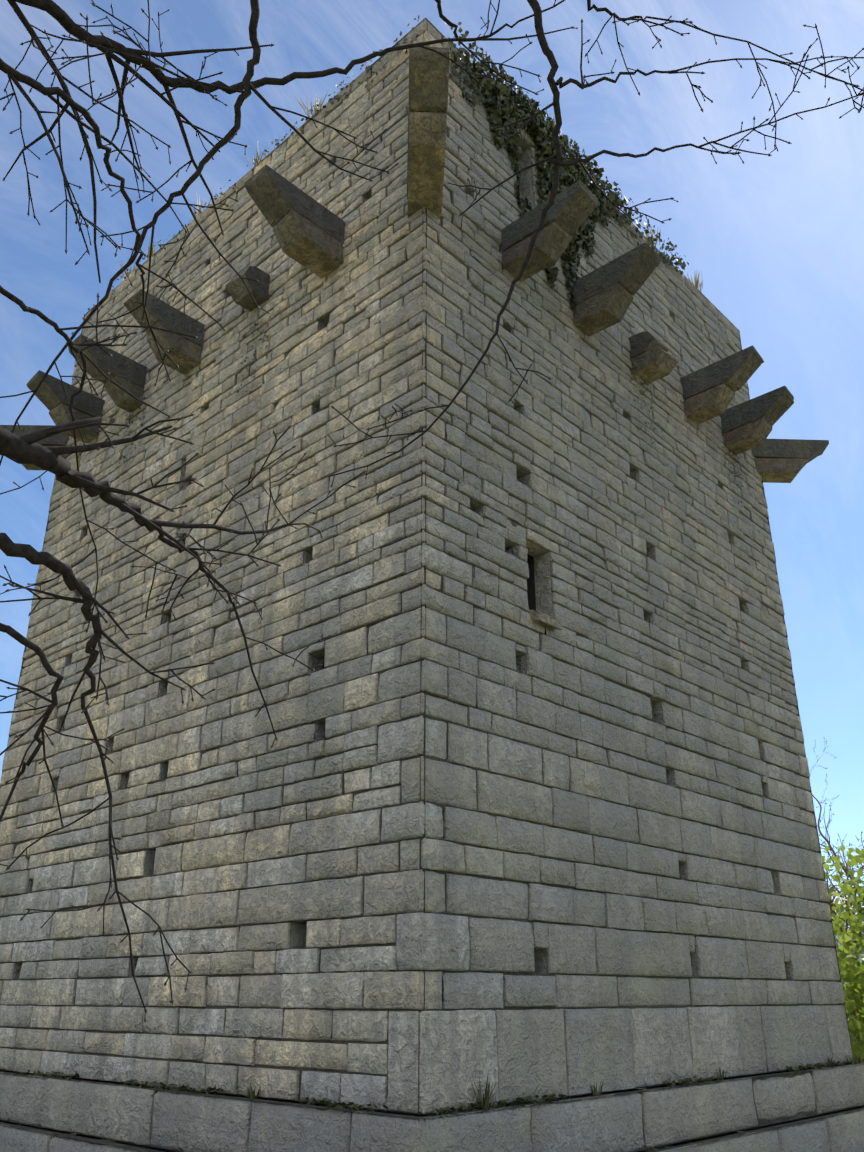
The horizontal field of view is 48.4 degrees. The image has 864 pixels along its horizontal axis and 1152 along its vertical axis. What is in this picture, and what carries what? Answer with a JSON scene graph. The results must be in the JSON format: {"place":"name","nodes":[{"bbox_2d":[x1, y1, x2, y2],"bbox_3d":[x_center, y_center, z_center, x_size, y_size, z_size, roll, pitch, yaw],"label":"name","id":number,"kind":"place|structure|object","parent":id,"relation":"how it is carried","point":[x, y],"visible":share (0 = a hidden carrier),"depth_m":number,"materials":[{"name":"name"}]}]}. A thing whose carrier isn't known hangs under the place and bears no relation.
{"place":"outdoors","nodes":[
{"label":"outdoors","id":0,"kind":"place"},
{"bbox_2d":[0,0,863,906],"label":"sky","id":1,"kind":"structure","parent":0,"point":[775,243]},
{"bbox_2d":[97,1018,848,1151],"bbox_3d":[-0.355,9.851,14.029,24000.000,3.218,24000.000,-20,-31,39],"label":"ground","id":2,"kind":"structure","parent":0,"point":[363,1109],"depth_m":16.43,"materials":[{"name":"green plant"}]},
{"bbox_2d":[0,15,863,1151],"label":"tower","id":3,"kind":"structure","parent":2,"relation":"on","point":[506,823],"depth_m":12.82,"materials":[{"name":"stone"}]},
{"bbox_2d":[0,0,863,1021],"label":"foreground branches","id":4,"kind":"object","parent":2,"relation":"on","point":[22,448],"visible":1,"depth_m":2.69,"materials":[{"name":"brown plant"}]},
{"bbox_2d":[810,738,863,980],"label":"bare tree","id":5,"kind":"object","parent":2,"relation":"on","point":[830,846],"visible":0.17,"depth_m":30.89,"materials":[{"name":"brown plant"}]},
{"bbox_2d":[818,823,863,983],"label":"bare tree","id":6,"kind":"object","parent":2,"relation":"on","point":[831,904],"visible":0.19,"depth_m":22.15,"materials":[{"name":"brown plant"}]},
{"bbox_2d":[822,835,863,1062],"bbox_3d":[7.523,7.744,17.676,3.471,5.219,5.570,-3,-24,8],"label":"bush","id":7,"kind":"object","parent":2,"relation":"on","point":[853,989],"visible":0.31,"depth_m":16.75,"materials":[{"name":"green plant"}]},
{"bbox_2d":[831,889,863,983],"bbox_3d":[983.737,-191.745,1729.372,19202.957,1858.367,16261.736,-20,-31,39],"label":"tree","id":8,"kind":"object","parent":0,"point":[845,924],"depth_m":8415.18,"materials":[{"name":"green plant"}]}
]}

